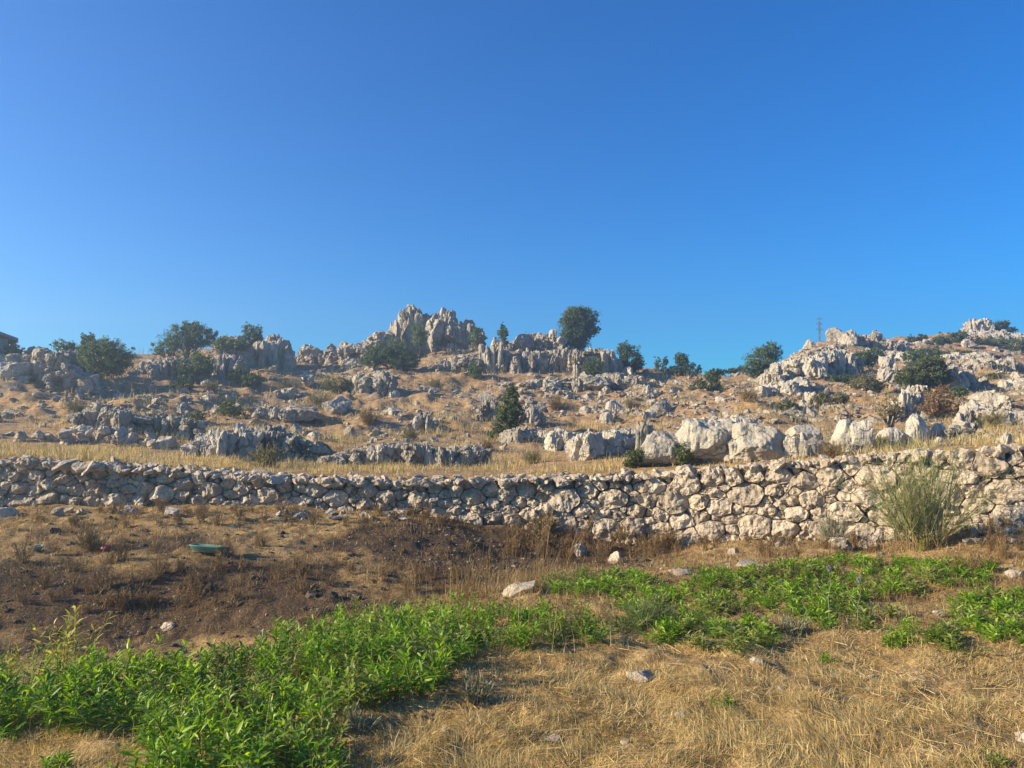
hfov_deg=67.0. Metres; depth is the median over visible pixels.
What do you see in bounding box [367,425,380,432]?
loose rock
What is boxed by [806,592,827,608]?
green tuft
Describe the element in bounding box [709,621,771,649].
green tuft
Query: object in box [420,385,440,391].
loose rock
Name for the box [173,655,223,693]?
leafy weed
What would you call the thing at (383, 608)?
leafy weed
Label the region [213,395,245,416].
bush
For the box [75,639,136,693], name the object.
leafy weed
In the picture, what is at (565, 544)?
dry weed
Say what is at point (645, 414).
loose rock
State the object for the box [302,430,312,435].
loose rock
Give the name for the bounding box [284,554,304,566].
dry weed
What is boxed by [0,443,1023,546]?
dry stone wall
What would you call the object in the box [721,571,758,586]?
green tuft
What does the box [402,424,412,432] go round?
loose rock
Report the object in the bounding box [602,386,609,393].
loose rock
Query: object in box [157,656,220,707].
leafy weed
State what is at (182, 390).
loose rock
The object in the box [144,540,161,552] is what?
dry weed
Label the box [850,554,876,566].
green tuft
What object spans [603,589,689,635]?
feathery plant
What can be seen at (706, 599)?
green tuft
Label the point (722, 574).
green tuft
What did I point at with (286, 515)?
dry weed
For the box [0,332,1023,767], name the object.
ground
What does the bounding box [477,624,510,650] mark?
leafy weed
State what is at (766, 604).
green tuft
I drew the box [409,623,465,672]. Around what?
leafy weed
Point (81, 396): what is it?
loose rock
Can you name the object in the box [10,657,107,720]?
leafy weed
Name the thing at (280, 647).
leafy weed
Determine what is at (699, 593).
green tuft
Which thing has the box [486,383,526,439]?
tree
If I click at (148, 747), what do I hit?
leafy weed
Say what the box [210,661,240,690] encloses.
leafy weed
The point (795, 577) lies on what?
green tuft
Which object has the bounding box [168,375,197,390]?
bush
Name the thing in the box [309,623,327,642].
leafy weed
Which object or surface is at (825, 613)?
green tuft
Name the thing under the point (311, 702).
leafy weed
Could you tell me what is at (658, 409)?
loose rock
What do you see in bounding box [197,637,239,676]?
leafy weed
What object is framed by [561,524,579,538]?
dry weed
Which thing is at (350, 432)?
loose rock
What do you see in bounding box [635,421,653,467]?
boulder
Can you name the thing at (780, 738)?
dry grass
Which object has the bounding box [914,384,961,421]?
bush
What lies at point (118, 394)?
loose rock
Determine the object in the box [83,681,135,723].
leafy weed
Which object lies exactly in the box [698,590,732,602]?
green tuft
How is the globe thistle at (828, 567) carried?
on the ground at (292, 606)
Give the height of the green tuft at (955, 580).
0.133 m
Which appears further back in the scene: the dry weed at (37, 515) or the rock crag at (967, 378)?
the rock crag at (967, 378)
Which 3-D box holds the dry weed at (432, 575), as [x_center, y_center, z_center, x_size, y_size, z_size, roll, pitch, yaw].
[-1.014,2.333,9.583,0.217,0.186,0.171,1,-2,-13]
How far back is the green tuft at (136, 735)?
4.23 m
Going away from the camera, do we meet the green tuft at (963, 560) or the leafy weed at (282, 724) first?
the leafy weed at (282, 724)
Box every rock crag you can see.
[22,346,83,371]
[125,356,194,383]
[180,422,263,459]
[202,352,250,380]
[209,333,296,371]
[251,424,332,460]
[389,304,487,356]
[455,337,622,376]
[476,398,498,421]
[518,404,546,424]
[821,349,863,376]
[835,329,904,351]
[886,384,929,422]
[939,363,989,393]
[952,399,1023,426]
[961,318,995,331]
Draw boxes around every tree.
[76,332,95,371]
[76,335,136,376]
[148,319,218,358]
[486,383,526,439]
[557,304,601,349]
[665,352,703,376]
[738,339,783,378]
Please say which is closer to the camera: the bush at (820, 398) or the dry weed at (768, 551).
the dry weed at (768, 551)
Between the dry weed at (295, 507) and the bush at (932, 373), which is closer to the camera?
the dry weed at (295, 507)
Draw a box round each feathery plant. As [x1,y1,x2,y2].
[522,612,582,644]
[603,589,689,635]
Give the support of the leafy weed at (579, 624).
on the ground at (292, 606)
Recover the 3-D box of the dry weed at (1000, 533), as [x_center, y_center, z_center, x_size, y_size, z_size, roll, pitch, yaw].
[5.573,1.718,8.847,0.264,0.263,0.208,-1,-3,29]
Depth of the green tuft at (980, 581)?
7.33 m
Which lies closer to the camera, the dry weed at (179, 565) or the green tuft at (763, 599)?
the green tuft at (763, 599)
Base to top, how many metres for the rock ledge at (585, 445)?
0.903 m
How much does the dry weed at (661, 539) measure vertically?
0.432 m
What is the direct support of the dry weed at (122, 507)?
on the ground at (292, 606)
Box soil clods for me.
[0,506,737,670]
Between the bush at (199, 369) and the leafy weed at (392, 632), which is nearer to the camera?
the leafy weed at (392, 632)
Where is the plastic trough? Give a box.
[189,544,228,552]
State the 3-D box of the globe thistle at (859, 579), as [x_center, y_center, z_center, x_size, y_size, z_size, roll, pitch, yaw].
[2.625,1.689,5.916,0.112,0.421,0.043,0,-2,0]
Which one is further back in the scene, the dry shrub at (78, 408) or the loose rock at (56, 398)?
the loose rock at (56, 398)
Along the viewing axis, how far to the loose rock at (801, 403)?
30.62 m
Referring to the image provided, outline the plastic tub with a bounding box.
[30,544,42,550]
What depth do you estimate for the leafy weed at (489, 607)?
7.00 m
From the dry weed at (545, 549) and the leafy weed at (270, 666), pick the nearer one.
the leafy weed at (270, 666)
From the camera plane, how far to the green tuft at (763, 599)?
7.04 m
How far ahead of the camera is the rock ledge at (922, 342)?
59.94 m
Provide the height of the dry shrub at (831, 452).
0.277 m
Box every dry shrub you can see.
[52,400,87,413]
[151,411,173,415]
[200,379,222,391]
[242,442,288,466]
[272,377,313,390]
[304,392,332,409]
[357,405,386,424]
[396,427,420,441]
[426,377,445,388]
[473,438,493,448]
[520,448,544,463]
[546,394,572,409]
[624,397,643,408]
[735,384,761,401]
[816,440,847,458]
[873,433,888,447]
[876,393,905,427]
[972,408,1022,427]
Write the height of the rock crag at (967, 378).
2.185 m
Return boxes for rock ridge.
[295,330,393,364]
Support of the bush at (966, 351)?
on the ground at (292, 606)
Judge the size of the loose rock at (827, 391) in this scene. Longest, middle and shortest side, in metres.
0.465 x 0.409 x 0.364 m
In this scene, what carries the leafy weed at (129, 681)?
on the ground at (292, 606)
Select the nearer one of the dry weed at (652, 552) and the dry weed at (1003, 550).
the dry weed at (1003, 550)
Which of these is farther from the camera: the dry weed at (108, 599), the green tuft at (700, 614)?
the dry weed at (108, 599)
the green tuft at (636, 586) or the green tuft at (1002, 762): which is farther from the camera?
the green tuft at (636, 586)
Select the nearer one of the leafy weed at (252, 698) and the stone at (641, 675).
the leafy weed at (252, 698)
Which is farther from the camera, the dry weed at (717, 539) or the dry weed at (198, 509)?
the dry weed at (198, 509)
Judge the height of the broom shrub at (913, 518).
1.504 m
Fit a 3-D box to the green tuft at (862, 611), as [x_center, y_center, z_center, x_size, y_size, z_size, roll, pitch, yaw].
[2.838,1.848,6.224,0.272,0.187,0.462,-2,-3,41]
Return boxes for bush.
[0,341,24,355]
[49,338,79,352]
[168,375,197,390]
[169,346,217,383]
[185,409,206,420]
[211,335,250,356]
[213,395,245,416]
[226,364,265,388]
[239,321,263,345]
[319,372,353,394]
[357,336,420,369]
[409,319,429,358]
[466,360,483,378]
[468,326,481,348]
[497,321,511,346]
[581,355,604,375]
[615,340,646,371]
[622,448,648,467]
[654,356,668,371]
[673,441,695,465]
[687,368,723,391]
[709,367,747,376]
[774,399,800,410]
[812,392,830,406]
[826,374,853,382]
[829,391,849,403]
[846,370,887,391]
[854,345,888,369]
[886,353,959,391]
[899,344,942,365]
[905,334,916,341]
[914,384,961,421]
[917,333,928,340]
[931,330,969,343]
[938,349,971,354]
[948,385,970,399]
[967,335,1014,346]
[976,372,1010,380]
[992,320,1018,332]
[1004,337,1023,352]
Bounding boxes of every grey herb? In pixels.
[70,523,115,551]
[343,700,380,733]
[456,668,494,704]
[760,609,811,637]
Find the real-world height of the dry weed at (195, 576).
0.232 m
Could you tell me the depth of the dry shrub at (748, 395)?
28.14 m
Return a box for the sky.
[0,0,1023,376]
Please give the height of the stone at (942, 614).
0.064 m
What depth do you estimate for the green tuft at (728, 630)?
5.88 m
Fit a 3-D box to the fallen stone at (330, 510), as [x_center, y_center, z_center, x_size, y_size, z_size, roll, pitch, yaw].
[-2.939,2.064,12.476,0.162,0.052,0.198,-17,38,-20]
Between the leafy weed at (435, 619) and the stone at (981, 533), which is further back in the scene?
the stone at (981, 533)
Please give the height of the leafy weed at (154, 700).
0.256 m
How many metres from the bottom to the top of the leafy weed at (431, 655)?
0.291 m
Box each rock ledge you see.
[67,402,209,439]
[246,405,321,421]
[316,442,491,466]
[341,370,401,397]
[412,412,446,434]
[429,353,478,371]
[495,372,646,392]
[497,425,548,443]
[506,329,567,351]
[543,427,583,451]
[565,427,635,460]
[751,376,811,399]
[755,351,836,384]
[789,344,844,359]
[821,403,877,409]
[853,349,918,361]
[886,337,941,345]
[930,420,977,439]
[934,352,1011,363]
[957,328,1023,340]
[960,354,1023,373]
[966,390,1011,409]
[998,377,1023,389]
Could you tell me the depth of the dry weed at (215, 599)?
8.50 m
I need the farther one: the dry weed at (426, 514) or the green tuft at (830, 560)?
the dry weed at (426, 514)
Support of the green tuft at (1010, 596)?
on the ground at (292, 606)
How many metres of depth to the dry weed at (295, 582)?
8.69 m
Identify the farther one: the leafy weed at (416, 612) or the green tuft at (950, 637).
the leafy weed at (416, 612)
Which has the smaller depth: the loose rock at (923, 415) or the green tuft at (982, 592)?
the green tuft at (982, 592)
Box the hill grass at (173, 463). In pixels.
[0,346,1023,476]
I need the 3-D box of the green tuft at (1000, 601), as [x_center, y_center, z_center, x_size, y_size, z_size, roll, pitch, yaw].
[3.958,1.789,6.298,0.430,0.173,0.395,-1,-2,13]
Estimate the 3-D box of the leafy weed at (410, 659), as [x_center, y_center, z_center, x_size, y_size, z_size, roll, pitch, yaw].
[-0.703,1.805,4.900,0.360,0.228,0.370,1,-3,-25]
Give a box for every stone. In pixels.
[0,507,19,517]
[50,507,63,515]
[64,507,74,513]
[78,508,89,512]
[124,505,132,510]
[128,508,138,513]
[160,622,175,631]
[164,507,179,516]
[293,510,309,518]
[325,508,334,514]
[328,515,340,519]
[502,580,534,597]
[544,734,560,744]
[573,542,586,556]
[608,551,622,563]
[626,670,654,682]
[670,568,692,575]
[727,548,740,554]
[736,559,762,566]
[750,657,766,663]
[775,540,785,546]
[829,537,850,544]
[837,540,852,549]
[859,539,867,549]
[867,535,879,542]
[867,674,880,680]
[932,610,944,616]
[962,538,985,544]
[971,529,976,535]
[977,528,997,534]
[991,517,1002,526]
[1002,527,1016,532]
[1003,537,1018,543]
[1004,569,1023,578]
[1014,730,1023,742]
[1015,520,1023,527]
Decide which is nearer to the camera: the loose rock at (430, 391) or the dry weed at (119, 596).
the dry weed at (119, 596)
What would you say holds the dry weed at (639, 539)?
on the ground at (292, 606)
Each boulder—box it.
[599,412,612,423]
[605,400,622,411]
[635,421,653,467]
[639,430,692,466]
[675,417,735,464]
[721,421,785,462]
[726,437,753,463]
[730,416,757,423]
[783,435,799,457]
[785,425,822,439]
[798,437,835,457]
[800,432,806,441]
[830,419,851,452]
[845,443,863,453]
[850,420,873,451]
[876,427,911,447]
[905,413,930,440]
[931,422,945,435]
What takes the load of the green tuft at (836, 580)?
on the ground at (292, 606)
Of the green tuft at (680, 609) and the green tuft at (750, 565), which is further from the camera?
the green tuft at (750, 565)
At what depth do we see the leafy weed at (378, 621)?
6.21 m
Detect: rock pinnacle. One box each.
[641,384,655,395]
[804,391,818,406]
[878,354,896,372]
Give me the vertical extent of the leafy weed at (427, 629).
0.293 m
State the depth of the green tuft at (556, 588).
7.71 m
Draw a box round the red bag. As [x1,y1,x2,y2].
[100,545,111,550]
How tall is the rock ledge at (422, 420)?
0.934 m
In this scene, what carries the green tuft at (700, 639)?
on the ground at (292, 606)
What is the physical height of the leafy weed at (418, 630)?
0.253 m
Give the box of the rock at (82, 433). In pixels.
[0,424,178,448]
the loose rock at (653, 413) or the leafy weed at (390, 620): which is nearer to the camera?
the leafy weed at (390, 620)
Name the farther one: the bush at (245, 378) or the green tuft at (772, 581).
the bush at (245, 378)
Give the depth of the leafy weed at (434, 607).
7.55 m
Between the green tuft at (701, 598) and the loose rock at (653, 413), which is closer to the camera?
the green tuft at (701, 598)
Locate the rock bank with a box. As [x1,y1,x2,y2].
[0,347,105,396]
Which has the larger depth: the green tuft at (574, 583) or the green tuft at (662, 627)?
the green tuft at (574, 583)
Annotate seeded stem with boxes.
[539,505,556,566]
[564,494,600,562]
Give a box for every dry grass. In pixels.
[0,504,1023,767]
[401,535,600,601]
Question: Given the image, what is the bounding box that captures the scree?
[0,343,1023,454]
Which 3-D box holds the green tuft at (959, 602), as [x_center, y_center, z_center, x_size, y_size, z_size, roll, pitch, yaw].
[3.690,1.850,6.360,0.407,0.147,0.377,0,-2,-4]
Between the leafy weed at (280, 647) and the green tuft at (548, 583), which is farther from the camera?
the green tuft at (548, 583)
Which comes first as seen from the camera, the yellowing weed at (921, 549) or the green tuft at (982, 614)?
the green tuft at (982, 614)
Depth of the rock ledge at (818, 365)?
39.70 m
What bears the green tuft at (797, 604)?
on the ground at (292, 606)
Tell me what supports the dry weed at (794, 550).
on the ground at (292, 606)
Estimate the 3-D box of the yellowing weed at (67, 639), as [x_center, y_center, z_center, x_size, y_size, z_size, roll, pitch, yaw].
[-3.403,1.994,6.087,0.446,0.578,0.632,-2,-3,44]
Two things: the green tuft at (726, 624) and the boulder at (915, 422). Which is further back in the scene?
the boulder at (915, 422)
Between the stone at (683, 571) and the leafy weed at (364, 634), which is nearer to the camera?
the leafy weed at (364, 634)
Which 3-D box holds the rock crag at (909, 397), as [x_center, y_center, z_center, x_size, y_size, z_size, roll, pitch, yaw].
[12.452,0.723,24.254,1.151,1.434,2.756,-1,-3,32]
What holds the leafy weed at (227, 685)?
on the ground at (292, 606)
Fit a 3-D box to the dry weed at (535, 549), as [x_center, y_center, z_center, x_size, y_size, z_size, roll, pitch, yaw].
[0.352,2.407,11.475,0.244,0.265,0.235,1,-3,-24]
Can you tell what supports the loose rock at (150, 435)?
on the ground at (292, 606)
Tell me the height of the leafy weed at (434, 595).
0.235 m
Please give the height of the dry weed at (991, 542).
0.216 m
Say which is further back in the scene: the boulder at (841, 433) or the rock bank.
the rock bank
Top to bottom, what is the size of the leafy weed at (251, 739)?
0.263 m
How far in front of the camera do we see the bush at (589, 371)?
43.04 m
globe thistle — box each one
[817,565,831,617]
[847,577,861,627]
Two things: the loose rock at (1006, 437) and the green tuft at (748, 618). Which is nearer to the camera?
the green tuft at (748, 618)
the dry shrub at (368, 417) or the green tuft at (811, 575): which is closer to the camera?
the green tuft at (811, 575)
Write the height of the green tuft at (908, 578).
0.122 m
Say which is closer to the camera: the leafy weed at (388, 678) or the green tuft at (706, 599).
the leafy weed at (388, 678)
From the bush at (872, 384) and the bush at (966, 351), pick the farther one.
the bush at (966, 351)
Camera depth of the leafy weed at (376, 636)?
5.86 m
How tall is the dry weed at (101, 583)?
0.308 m
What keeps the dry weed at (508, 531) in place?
on the ground at (292, 606)
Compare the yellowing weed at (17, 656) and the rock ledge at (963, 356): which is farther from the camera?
the rock ledge at (963, 356)
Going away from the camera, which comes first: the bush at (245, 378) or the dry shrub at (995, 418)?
the dry shrub at (995, 418)
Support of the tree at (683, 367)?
on the ground at (292, 606)
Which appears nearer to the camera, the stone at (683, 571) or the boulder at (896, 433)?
the stone at (683, 571)
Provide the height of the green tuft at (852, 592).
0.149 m
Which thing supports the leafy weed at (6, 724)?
on the ground at (292, 606)
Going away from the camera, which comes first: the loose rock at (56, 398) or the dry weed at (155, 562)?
the dry weed at (155, 562)
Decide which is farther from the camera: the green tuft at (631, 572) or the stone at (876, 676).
the green tuft at (631, 572)
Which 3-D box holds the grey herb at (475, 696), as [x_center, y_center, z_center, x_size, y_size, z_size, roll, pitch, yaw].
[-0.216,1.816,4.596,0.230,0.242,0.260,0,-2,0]
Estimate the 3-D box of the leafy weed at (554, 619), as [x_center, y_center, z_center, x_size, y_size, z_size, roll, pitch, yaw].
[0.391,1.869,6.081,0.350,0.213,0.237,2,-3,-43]
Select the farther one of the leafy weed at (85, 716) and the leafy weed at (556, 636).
the leafy weed at (556, 636)
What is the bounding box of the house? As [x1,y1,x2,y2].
[0,332,17,352]
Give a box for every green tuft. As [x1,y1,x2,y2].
[38,748,74,767]
[133,726,151,746]
[536,577,564,590]
[547,576,581,586]
[547,579,572,595]
[548,569,561,579]
[557,564,601,577]
[561,576,599,593]
[570,579,606,595]
[571,570,591,578]
[581,573,612,589]
[587,574,624,590]
[590,571,598,582]
[596,579,633,595]
[597,567,627,579]
[600,571,618,583]
[604,592,636,607]
[607,563,626,575]
[607,585,627,597]
[613,602,657,618]
[616,576,638,589]
[620,595,644,607]
[622,567,645,581]
[625,582,634,594]
[626,576,648,587]
[626,585,664,601]
[629,620,683,643]
[631,571,663,583]
[631,583,653,594]
[646,591,666,610]
[647,581,669,591]
[654,613,699,635]
[658,585,688,601]
[661,590,689,604]
[662,599,705,617]
[671,580,695,595]
[674,573,701,584]
[676,612,702,634]
[678,600,711,624]
[680,629,732,651]
[685,592,721,605]
[686,562,721,579]
[689,568,728,586]
[689,589,710,598]
[689,612,727,637]
[691,595,735,615]
[692,576,718,592]
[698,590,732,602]
[698,593,714,609]
[700,568,727,580]
[704,616,746,634]
[707,635,758,656]
[709,562,731,574]
[709,585,721,595]
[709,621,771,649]
[709,693,735,708]
[713,587,744,602]
[715,574,766,592]
[718,598,752,614]
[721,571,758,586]
[721,625,753,636]
[722,566,756,582]
[728,609,772,631]
[737,559,780,579]
[737,597,755,609]
[739,563,758,572]
[739,586,770,602]
[740,618,786,646]
[748,574,782,589]
[749,615,776,636]
[750,580,772,595]
[751,593,778,608]
[756,558,801,573]
[757,591,787,609]
[765,586,806,600]
[768,596,810,614]
[769,581,806,598]
[774,556,811,570]
[775,573,808,587]
[777,556,796,567]
[778,590,814,606]
[780,565,796,578]
[780,577,802,587]
[785,562,834,578]
[786,594,845,618]
[788,602,841,624]
[793,576,825,590]
[797,558,827,571]
[797,570,840,584]
[798,583,826,596]
[798,586,837,601]
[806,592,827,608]
[813,589,864,610]
[813,612,843,629]
[817,582,849,598]
[817,652,839,663]
[819,553,843,565]
[820,566,841,579]
[823,580,850,591]
[824,550,857,564]
[827,562,844,572]
[827,577,866,587]
[831,600,874,617]
[834,587,874,601]
[840,587,868,602]
[841,570,865,582]
[842,551,870,561]
[844,569,875,587]
[846,615,885,631]
[847,558,866,567]
[847,559,883,571]
[847,603,878,624]
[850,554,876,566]
[852,584,865,594]
[856,565,881,576]
[857,580,902,597]
[858,555,894,567]
[864,602,923,622]
[868,574,895,582]
[874,567,909,580]
[878,632,905,650]
[879,576,918,594]
[880,614,923,635]
[883,565,901,572]
[889,551,905,563]
[889,631,923,647]
[891,555,919,567]
[891,561,907,569]
[901,580,939,599]
[902,574,916,583]
[908,559,928,574]
[908,625,959,642]
[910,563,961,585]
[911,566,943,578]
[917,560,945,571]
[919,566,955,576]
[922,555,955,566]
[926,614,962,642]
[926,626,992,657]
[927,558,956,569]
[927,600,991,614]
[937,575,963,587]
[942,564,972,578]
[942,600,997,621]
[944,590,991,611]
[946,612,989,632]
[949,587,977,604]
[953,557,970,566]
[962,581,995,599]
[962,744,1009,767]
[964,577,990,587]
[968,592,1023,614]
[969,565,996,580]
[970,605,995,624]
[970,613,1023,637]
[972,571,988,583]
[975,586,1016,604]
[975,624,1014,642]
[977,558,1002,572]
[984,596,1009,609]
[986,595,1021,619]
[988,608,1023,624]
[988,608,1023,631]
[997,585,1023,600]
[1004,594,1023,612]
[1008,628,1023,645]
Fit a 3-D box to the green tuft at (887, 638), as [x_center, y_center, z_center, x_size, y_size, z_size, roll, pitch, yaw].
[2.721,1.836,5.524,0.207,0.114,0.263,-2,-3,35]
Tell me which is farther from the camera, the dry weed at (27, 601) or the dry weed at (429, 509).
the dry weed at (429, 509)
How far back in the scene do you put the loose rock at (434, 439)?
22.36 m
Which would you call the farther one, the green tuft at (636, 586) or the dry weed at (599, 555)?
the dry weed at (599, 555)
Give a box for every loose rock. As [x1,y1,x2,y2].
[0,361,32,380]
[1,412,13,418]
[3,408,15,416]
[17,376,31,381]
[52,395,60,400]
[69,391,86,399]
[74,392,83,398]
[109,392,122,397]
[119,404,131,408]
[126,423,136,429]
[145,431,157,440]
[147,384,158,392]
[152,397,160,403]
[176,387,192,393]
[177,402,186,413]
[202,394,210,400]
[210,405,219,415]
[255,401,263,406]
[276,391,285,397]
[281,387,296,399]
[289,424,301,432]
[299,374,314,386]
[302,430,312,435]
[306,432,318,440]
[321,396,352,414]
[323,435,331,441]
[342,359,357,367]
[344,425,354,434]
[344,431,356,438]
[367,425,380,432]
[372,429,381,435]
[384,407,400,415]
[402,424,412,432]
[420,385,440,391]
[428,387,432,394]
[430,437,438,441]
[433,417,441,422]
[462,432,470,437]
[478,391,495,401]
[516,387,522,394]
[529,402,547,412]
[537,385,556,392]
[544,388,555,393]
[579,406,591,413]
[583,393,597,400]
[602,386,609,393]
[619,391,626,397]
[622,366,632,374]
[641,411,650,418]
[649,410,656,416]
[650,399,671,410]
[652,405,672,415]
[669,387,682,392]
[707,408,719,413]
[715,396,727,403]
[798,405,805,412]
[799,400,805,405]
[802,339,815,348]
[806,406,816,414]
[807,418,823,421]
[823,387,829,394]
[825,327,842,340]
[840,408,848,415]
[868,415,881,423]
[876,366,893,381]
[894,384,902,391]
[903,417,934,423]
[920,411,929,417]
[961,339,976,347]
[978,376,988,383]
[1000,432,1012,443]
[1010,372,1019,377]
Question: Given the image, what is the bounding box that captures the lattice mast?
[816,318,821,341]
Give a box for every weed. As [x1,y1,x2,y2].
[0,573,625,767]
[0,651,14,687]
[0,663,37,695]
[0,665,25,707]
[0,674,33,713]
[0,686,43,727]
[0,690,41,742]
[1,642,35,676]
[4,641,82,715]
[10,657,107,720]
[12,537,38,561]
[14,656,104,735]
[19,590,33,604]
[30,572,54,588]
[30,605,116,671]
[30,651,78,693]
[33,509,43,521]
[39,543,65,555]
[39,663,98,705]
[40,642,111,691]
[42,587,61,601]
[47,659,83,683]
[59,684,144,734]
[63,663,122,708]
[64,559,81,571]
[64,578,75,591]
[66,515,84,526]
[67,513,82,524]
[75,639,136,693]
[78,601,97,614]
[80,643,126,696]
[82,580,93,594]
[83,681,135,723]
[87,566,117,593]
[90,585,120,606]
[91,565,123,587]
[92,596,100,605]
[93,502,111,513]
[99,686,162,736]
[100,634,166,695]
[102,503,119,513]
[103,717,200,767]
[104,537,131,560]
[104,550,123,564]
[109,583,140,610]
[112,587,131,606]
[113,592,129,609]
[113,727,218,767]
[118,501,124,511]
[118,517,128,528]
[121,571,138,583]
[122,666,178,703]
[126,646,212,692]
[126,672,179,707]
[126,687,183,745]
[128,506,143,518]
[130,690,203,750]
[134,639,192,688]
[138,572,155,583]
[138,589,157,608]
[139,594,150,602]
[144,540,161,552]
[148,566,161,579]
[149,549,169,574]
[149,729,244,767]
[150,591,165,606]
[151,514,164,525]
[155,498,166,511]
[155,647,239,706]
[155,696,199,740]
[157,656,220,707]
[160,676,244,744]
[161,705,251,767]
[172,513,181,522]
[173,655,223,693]
[174,679,227,725]
[175,558,186,572]
[181,572,207,591]
[181,593,195,606]
[182,567,210,586]
[183,720,310,767]
[184,562,204,576]
[187,503,205,518]
[190,575,211,601]
[193,507,215,523]
[194,688,239,731]
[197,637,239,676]
[197,640,255,678]
[204,702,276,748]
[206,668,247,711]
[208,558,224,571]
[208,596,220,606]
[209,509,229,525]
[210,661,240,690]
[212,541,236,555]
[214,547,231,565]
[216,535,242,554]
[219,668,257,697]
[220,712,268,767]
[224,640,257,670]
[225,583,244,602]
[226,576,237,586]
[230,502,242,512]
[230,760,268,767]
[231,555,256,569]
[231,651,294,680]
[232,504,247,520]
[232,669,279,711]
[234,683,279,736]
[235,613,308,664]
[235,670,277,701]
[240,514,251,523]
[243,671,314,729]
[245,695,285,740]
[247,635,285,671]
[248,713,316,767]
[249,699,324,767]
[250,630,272,666]
[255,530,269,546]
[258,662,298,697]
[260,508,275,522]
[265,682,357,738]
[267,637,293,660]
[268,671,310,711]
[273,556,288,578]
[273,612,307,658]
[274,630,331,684]
[275,500,292,512]
[278,632,312,677]
[282,511,294,520]
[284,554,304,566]
[285,723,355,767]
[286,682,337,719]
[288,572,307,593]
[290,504,298,510]
[295,562,315,578]
[295,615,328,642]
[297,557,306,568]
[297,582,308,594]
[298,562,311,577]
[303,645,358,684]
[304,609,346,642]
[304,666,336,697]
[304,705,352,757]
[307,506,322,523]
[307,626,337,663]
[307,751,351,767]
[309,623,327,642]
[311,666,352,706]
[314,622,374,674]
[314,628,347,653]
[320,656,385,712]
[325,572,340,585]
[325,601,352,624]
[331,614,375,658]
[334,633,369,664]
[337,611,370,639]
[340,595,372,620]
[341,515,349,522]
[341,652,375,689]
[341,652,393,689]
[343,559,361,573]
[344,625,412,673]
[349,603,372,615]
[352,620,376,645]
[353,654,424,708]
[357,603,397,631]
[358,624,371,648]
[359,508,376,525]
[359,624,390,667]
[360,614,393,637]
[367,627,386,651]
[368,604,418,646]
[370,560,391,580]
[372,625,419,642]
[373,502,384,516]
[375,617,415,663]
[376,604,418,631]
[378,604,391,612]
[378,651,426,689]
[385,506,403,518]
[386,632,433,673]
[388,630,460,695]
[390,601,414,624]
[393,574,411,589]
[394,610,422,633]
[401,594,428,611]
[402,619,456,659]
[403,568,421,589]
[404,565,427,582]
[405,596,431,617]
[406,618,434,653]
[407,502,428,516]
[408,609,433,634]
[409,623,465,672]
[415,503,433,516]
[417,627,465,665]
[419,601,439,616]
[420,608,477,638]
[421,601,450,623]
[422,566,437,579]
[422,639,459,689]
[424,509,432,518]
[425,616,454,646]
[426,604,470,616]
[426,628,473,670]
[428,511,449,524]
[428,593,450,609]
[430,615,458,630]
[432,607,467,631]
[433,625,455,637]
[435,588,473,615]
[442,560,460,577]
[443,615,468,637]
[449,565,461,578]
[452,631,483,660]
[453,605,477,625]
[453,624,475,650]
[454,606,487,622]
[458,591,493,613]
[462,617,505,648]
[463,540,476,551]
[475,602,499,626]
[476,610,493,634]
[477,551,496,563]
[477,599,502,621]
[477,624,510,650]
[493,596,521,619]
[496,611,546,650]
[497,598,546,627]
[499,623,518,645]
[502,514,529,539]
[502,524,526,540]
[505,537,522,556]
[510,522,525,545]
[510,605,546,624]
[518,525,541,550]
[524,511,562,534]
[525,594,557,621]
[526,519,541,537]
[526,539,543,555]
[533,529,555,548]
[533,598,557,627]
[534,525,560,547]
[537,542,556,556]
[539,530,564,546]
[543,624,568,647]
[544,608,577,632]
[550,533,582,555]
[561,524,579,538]
[562,547,580,561]
[565,605,616,644]
[568,593,590,625]
[569,606,595,635]
[575,528,595,542]
[590,535,612,548]
[591,545,607,564]
[596,539,613,555]
[606,519,635,545]
[630,529,648,548]
[631,534,657,556]
[642,532,651,546]
[644,530,660,547]
[646,542,662,557]
[649,521,679,548]
[653,527,673,551]
[656,532,683,544]
[667,540,683,550]
[671,541,681,555]
[673,555,683,568]
[697,534,708,550]
[711,532,724,544]
[741,533,751,542]
[744,536,772,557]
[762,543,780,557]
[765,535,775,545]
[781,527,802,545]
[789,540,803,556]
[818,535,828,548]
[838,529,866,549]
[859,537,879,552]
[915,537,925,551]
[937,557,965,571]
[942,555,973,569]
[947,551,964,562]
[955,521,974,534]
[963,548,985,570]
[973,534,1009,551]
[976,516,995,537]
[976,549,1009,565]
[986,523,1010,544]
[992,512,1009,525]
[994,538,1014,559]
[1011,552,1023,561]
[1013,540,1023,549]
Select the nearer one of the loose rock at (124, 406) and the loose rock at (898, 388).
the loose rock at (124, 406)
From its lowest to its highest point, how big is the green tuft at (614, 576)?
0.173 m
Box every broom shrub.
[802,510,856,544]
[824,428,1022,553]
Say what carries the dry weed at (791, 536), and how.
on the ground at (292, 606)
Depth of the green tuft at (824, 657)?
5.29 m
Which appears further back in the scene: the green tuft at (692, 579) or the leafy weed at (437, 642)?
the green tuft at (692, 579)
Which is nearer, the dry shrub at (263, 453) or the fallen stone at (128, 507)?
the fallen stone at (128, 507)
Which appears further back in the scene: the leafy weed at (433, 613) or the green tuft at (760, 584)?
the green tuft at (760, 584)

